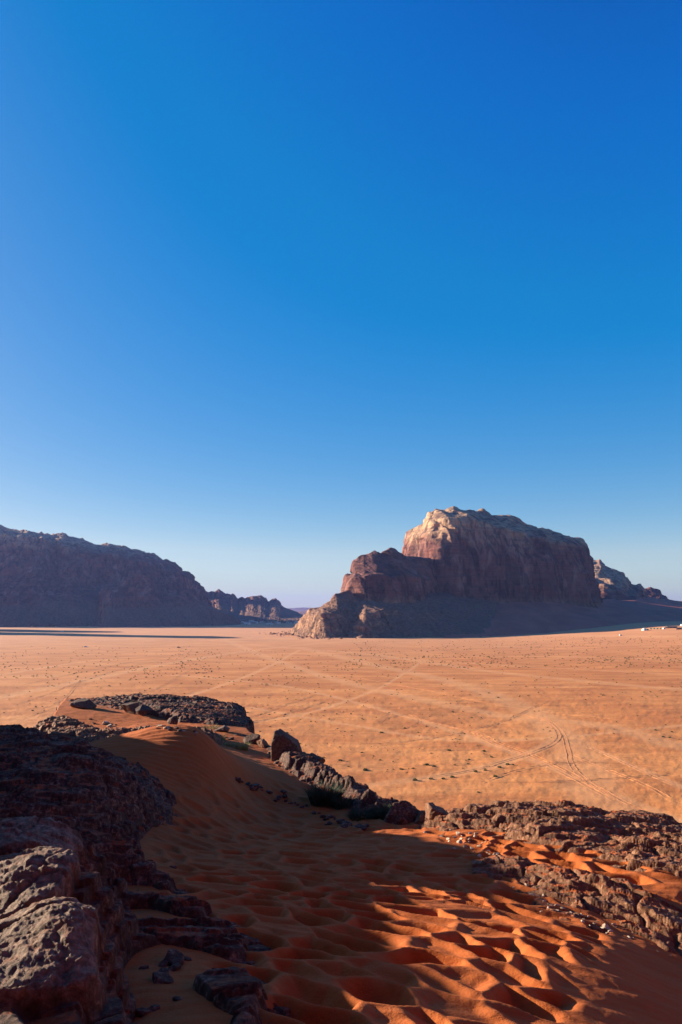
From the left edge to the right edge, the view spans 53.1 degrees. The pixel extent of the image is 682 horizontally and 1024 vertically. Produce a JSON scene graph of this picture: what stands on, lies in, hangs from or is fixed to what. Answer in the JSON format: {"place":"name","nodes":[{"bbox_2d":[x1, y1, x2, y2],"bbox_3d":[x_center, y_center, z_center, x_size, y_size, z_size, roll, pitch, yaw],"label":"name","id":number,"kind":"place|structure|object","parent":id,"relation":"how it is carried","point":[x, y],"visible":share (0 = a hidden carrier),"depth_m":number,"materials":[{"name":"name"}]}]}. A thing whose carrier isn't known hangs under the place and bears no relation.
{"place":"outdoors","nodes":[
{"label":"outdoors","id":0,"kind":"place"},
{"bbox_2d":[0,525,239,626],"bbox_3d":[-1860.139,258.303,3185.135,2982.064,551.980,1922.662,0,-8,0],"label":"mountain","id":1,"kind":"structure","parent":0,"point":[62,579],"depth_m":2582.06,"materials":[{"name":"stone"}]},
{"bbox_2d":[206,589,302,620],"bbox_3d":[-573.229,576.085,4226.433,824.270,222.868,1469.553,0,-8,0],"label":"mountain","id":2,"kind":"structure","parent":0,"point":[259,608],"depth_m":3992.73,"materials":[{"name":"stone"}]},
{"bbox_2d":[288,607,308,611],"bbox_3d":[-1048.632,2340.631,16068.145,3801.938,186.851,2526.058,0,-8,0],"label":"distant hill","id":3,"kind":"structure","parent":0,"point":[299,609],"depth_m":15514.52,"materials":[{"name":"stone"}]},
{"bbox_2d":[0,621,681,822],"bbox_3d":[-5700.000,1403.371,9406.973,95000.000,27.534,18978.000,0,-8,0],"label":"desert plain","id":4,"kind":"structure","parent":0,"point":[628,741],"depth_m":432.61,"materials":[{"name":"orange sand"}]},
{"bbox_2d":[6,656,324,722],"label":"tyre tracks","id":5,"kind":"object","parent":4,"relation":"on","point":[141,693],"visible":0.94,"depth_m":444.36},
{"bbox_2d":[4,636,681,772],"bbox_3d":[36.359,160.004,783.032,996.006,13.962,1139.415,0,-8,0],"label":"desert scrub","id":6,"kind":"object","parent":4,"relation":"on","point":[387,667],"visible":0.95,"depth_m":679.27,"materials":[{"name":"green plant"}]},
{"bbox_2d":[270,630,481,639],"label":"scree","id":7,"kind":"structure","parent":4,"relation":"on","point":[316,637],"depth_m":1374.05,"materials":[{"name":"brown stone"}]},
{"bbox_2d":[353,702,675,809],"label":"tyre tracks","id":8,"kind":"object","parent":4,"relation":"on","point":[594,787],"visible":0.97,"depth_m":227.45},
{"bbox_2d":[356,677,678,801],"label":"tyre tracks","id":9,"kind":"object","parent":4,"relation":"on","point":[535,765],"visible":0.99,"depth_m":241.00},
{"bbox_2d":[0,0,681,607],"label":"sky","id":10,"kind":"structure","parent":0,"point":[286,286],"materials":[{"name":"blue"}]},
{"bbox_2d":[54,698,681,1023],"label":"sand dune","id":11,"kind":"structure","parent":0,"point":[378,921],"depth_m":11.78,"materials":[{"name":"orange sand"}]},
{"bbox_2d":[32,715,223,744],"bbox_3d":[-15.312,20.013,38.156,10.740,17.682,24.034,8,-11,-44],"label":"rock bank","id":12,"kind":"object","parent":11,"relation":"on","point":[67,726],"visible":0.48,"depth_m":34.55,"materials":[{"name":"stone"}]},
{"bbox_2d":[135,1007,150,1017],"bbox_3d":[-2.034,5.150,7.019,0.141,0.095,0.136,-4,-9,23],"label":"stone","id":13,"kind":"object","parent":11,"relation":"on","point":[140,1012],"visible":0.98,"depth_m":6.99,"materials":[{"name":"stone"}]},
{"bbox_2d":[135,705,150,715],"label":"boulder","id":14,"kind":"object","parent":11,"relation":"on","point":[142,710],"visible":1,"depth_m":47.28,"materials":[{"name":"stone"}]},
{"bbox_2d":[139,965,148,969],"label":"stone","id":15,"kind":"object","parent":11,"relation":"on","point":[143,967],"visible":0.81,"depth_m":8.14,"materials":[{"name":"stone"}]},
{"bbox_2d":[0,724,291,1023],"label":"rock ledge","id":16,"kind":"object","parent":11,"relation":"on","point":[79,820],"visible":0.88,"depth_m":8.82,"materials":[{"name":"brown stone"}]},
{"bbox_2d":[148,1004,159,1011],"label":"stone","id":17,"kind":"object","parent":11,"relation":"on","point":[154,1007],"visible":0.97,"depth_m":7.07,"materials":[{"name":"stone"}]},
{"bbox_2d":[55,693,254,733],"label":"rock slab","id":18,"kind":"object","parent":11,"relation":"on","point":[198,709],"visible":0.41,"depth_m":49.76,"materials":[{"name":"stone"}]},
{"bbox_2d":[70,698,96,708],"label":"boulder","id":19,"kind":"object","parent":18,"relation":"on","point":[83,703],"visible":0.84,"depth_m":49.31,"materials":[{"name":"stone"}]},
{"bbox_2d":[119,701,138,713],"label":"boulder","id":20,"kind":"object","parent":18,"relation":"on","point":[130,707],"visible":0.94,"depth_m":48.42,"materials":[{"name":"stone"}]},
{"bbox_2d":[152,971,173,983],"bbox_3d":[-2.014,5.317,7.728,0.228,0.159,0.237,4,-9,-23],"label":"stone","id":21,"kind":"object","parent":11,"relation":"on","point":[158,977],"visible":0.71,"depth_m":7.71,"materials":[{"name":"grey stone"}]},
{"bbox_2d":[158,959,168,966],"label":"stone","id":22,"kind":"object","parent":11,"relation":"on","point":[162,963],"visible":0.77,"depth_m":8.23,"materials":[{"name":"stone"}]},
{"bbox_2d":[167,716,177,724],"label":"boulder","id":23,"kind":"object","parent":11,"relation":"on","point":[173,720],"visible":0.74,"depth_m":42.27,"materials":[{"name":"brown stone"}]},
{"bbox_2d":[164,948,183,965],"bbox_3d":[-2.034,5.487,8.336,0.260,0.181,0.270,-2,-8,12],"label":"stone","id":24,"kind":"object","parent":11,"relation":"on","point":[172,956],"visible":0.81,"depth_m":8.33,"materials":[{"name":"grey stone"}]},
{"bbox_2d":[168,962,180,971],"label":"stone","id":25,"kind":"object","parent":11,"relation":"on","point":[175,966],"visible":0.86,"depth_m":8.12,"materials":[{"name":"stone"}]},
{"bbox_2d":[172,996,181,1001],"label":"stone","id":26,"kind":"object","parent":11,"relation":"on","point":[176,998],"visible":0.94,"depth_m":7.23,"materials":[{"name":"grey stone"}]},
{"bbox_2d":[184,956,191,960],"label":"stone","id":27,"kind":"object","parent":11,"relation":"on","point":[186,958],"visible":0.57,"depth_m":8.45,"materials":[{"name":"grey stone"}]},
{"bbox_2d":[200,724,219,728],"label":"grass tuft","id":28,"kind":"object","parent":11,"relation":"on","point":[210,727],"visible":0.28,"depth_m":41.63,"materials":[{"name":"green plant"}]},
{"bbox_2d":[214,725,229,731],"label":"boulder","id":29,"kind":"object","parent":11,"relation":"on","point":[224,728],"visible":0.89,"depth_m":40.34,"materials":[{"name":"stone"}]},
{"bbox_2d":[222,741,235,746],"bbox_3d":[-5.738,12.022,35.120,0.761,0.420,0.695,0,-8,0],"label":"grass tuft","id":30,"kind":"object","parent":11,"relation":"on","point":[229,744],"visible":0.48,"depth_m":35.12,"materials":[{"name":"green plant"}]},
{"bbox_2d":[233,740,249,749],"bbox_3d":[-5.037,11.888,34.647,1.084,0.480,1.058,0,-8,0],"label":"grass tuft","id":31,"kind":"object","parent":11,"relation":"on","point":[243,746],"visible":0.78,"depth_m":34.56,"materials":[{"name":"green plant"}]},
{"bbox_2d":[243,733,259,743],"bbox_3d":[-4.944,12.760,37.582,0.942,1.100,0.931,3,-9,-17],"label":"boulder","id":32,"kind":"object","parent":11,"relation":"on","point":[252,738],"visible":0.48,"depth_m":37.36,"materials":[{"name":"stone"}]},
{"bbox_2d":[249,783,258,790],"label":"stone","id":33,"kind":"object","parent":11,"relation":"on","point":[254,787],"visible":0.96,"depth_m":25.24,"materials":[{"name":"brown stone"}]},
{"bbox_2d":[301,779,348,807],"bbox_3d":[-0.572,10.406,25.248,2.055,0.750,2.041,0,-8,0],"label":"desert bush","id":34,"kind":"object","parent":11,"relation":"on","point":[323,797],"visible":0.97,"depth_m":25.00,"materials":[{"name":"green plant"}]},
{"bbox_2d":[265,746,398,812],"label":"rock ridge","id":35,"kind":"object","parent":11,"relation":"on","point":[304,767],"visible":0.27,"depth_m":28.27,"materials":[{"name":"stone"}]},
{"bbox_2d":[256,739,267,747],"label":"boulder","id":36,"kind":"object","parent":35,"relation":"on","point":[262,743],"visible":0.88,"depth_m":36.52,"materials":[{"name":"brown stone"}]},
{"bbox_2d":[271,729,302,760],"bbox_3d":[-2.596,11.654,33.224,1.594,2.149,1.110,0,-8,0],"label":"boulder","id":37,"kind":"object","parent":35,"relation":"on","point":[282,740],"visible":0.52,"depth_m":32.78,"materials":[{"name":"brown stone"}]},
{"bbox_2d":[310,753,324,763],"bbox_3d":[-1.536,12.274,33.518,1.268,0.930,1.390,-3,-9,23],"label":"boulder","id":38,"kind":"object","parent":35,"relation":"on","point":[319,758],"visible":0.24,"depth_m":33.34,"materials":[{"name":"stone"}]},
{"bbox_2d":[342,804,379,820],"bbox_3d":[0.723,10.289,23.173,1.403,0.450,1.450,0,-8,0],"label":"desert bush","id":39,"kind":"object","parent":35,"relation":"on","point":[353,815],"visible":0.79,"depth_m":23.11,"materials":[{"name":"green plant"}]},
{"bbox_2d":[368,803,391,819],"bbox_3d":[1.392,10.253,23.164,1.088,0.599,1.067,0,-8,0],"label":"desert bush","id":40,"kind":"object","parent":35,"relation":"on","point":[382,813],"visible":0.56,"depth_m":23.14,"materials":[{"name":"green plant"}]},
{"bbox_2d":[384,800,419,824],"bbox_3d":[2.135,10.082,22.431,1.652,1.188,1.155,1,-8,-6],"label":"boulder","id":41,"kind":"object","parent":35,"relation":"on","point":[402,812],"visible":0.52,"depth_m":22.10,"materials":[{"name":"brown stone"}]},
{"bbox_2d":[414,810,424,823],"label":"boulder","id":42,"kind":"object","parent":35,"relation":"on","point":[420,817],"visible":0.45,"depth_m":21.84,"materials":[{"name":"stone"}]},
{"bbox_2d":[331,792,355,809],"bbox_3d":[0.058,10.502,24.767,1.101,0.500,1.196,0,-8,0],"label":"desert bush","id":43,"kind":"object","parent":11,"relation":"on","point":[337,803],"visible":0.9,"depth_m":24.63,"materials":[{"name":"green plant"}]},
{"bbox_2d":[341,823,348,827],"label":"stone","id":44,"kind":"object","parent":11,"relation":"on","point":[344,825],"visible":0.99,"depth_m":21.48,"materials":[{"name":"stone"}]},
{"bbox_2d":[425,802,445,819],"bbox_3d":[3.020,9.536,21.595,0.691,0.573,0.800,0,-8,1],"label":"boulder","id":45,"kind":"object","parent":11,"relation":"on","point":[432,810],"visible":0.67,"depth_m":21.40,"materials":[{"name":"brown stone"}]},
{"bbox_2d":[415,800,681,877],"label":"rock outcrop","id":46,"kind":"object","parent":11,"relation":"on","point":[637,839],"visible":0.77,"depth_m":19.45,"materials":[{"name":"brown stone"}]},
{"bbox_2d":[472,855,681,955],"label":"rock rib","id":47,"kind":"object","parent":11,"relation":"on","point":[639,910],"visible":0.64,"depth_m":13.65,"materials":[{"name":"brown stone"}]},
{"bbox_2d":[289,506,602,637],"bbox_3d":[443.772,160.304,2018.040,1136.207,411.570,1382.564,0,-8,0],"label":"mesa","id":48,"kind":"structure","parent":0,"point":[453,570],"depth_m":1747.86,"materials":[{"name":"brown stone"}]},
{"bbox_2d":[445,597,681,637],"bbox_3d":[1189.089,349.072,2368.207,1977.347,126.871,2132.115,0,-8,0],"label":"sand slope","id":49,"kind":"structure","parent":0,"point":[517,618],"depth_m":1681.89,"materials":[{"name":"brown sand"}]},
{"bbox_2d":[593,559,646,599],"bbox_3d":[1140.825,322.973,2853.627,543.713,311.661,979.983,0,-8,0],"label":"rocky ridge","id":50,"kind":"structure","parent":0,"point":[615,584],"depth_m":2648.65,"materials":[{"name":"stone"}]},
{"bbox_2d":[644,587,667,598],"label":"rocky ridge","id":51,"kind":"structure","parent":0,"point":[653,592],"depth_m":3233.67,"materials":[{"name":"brown stone"}]}
]}

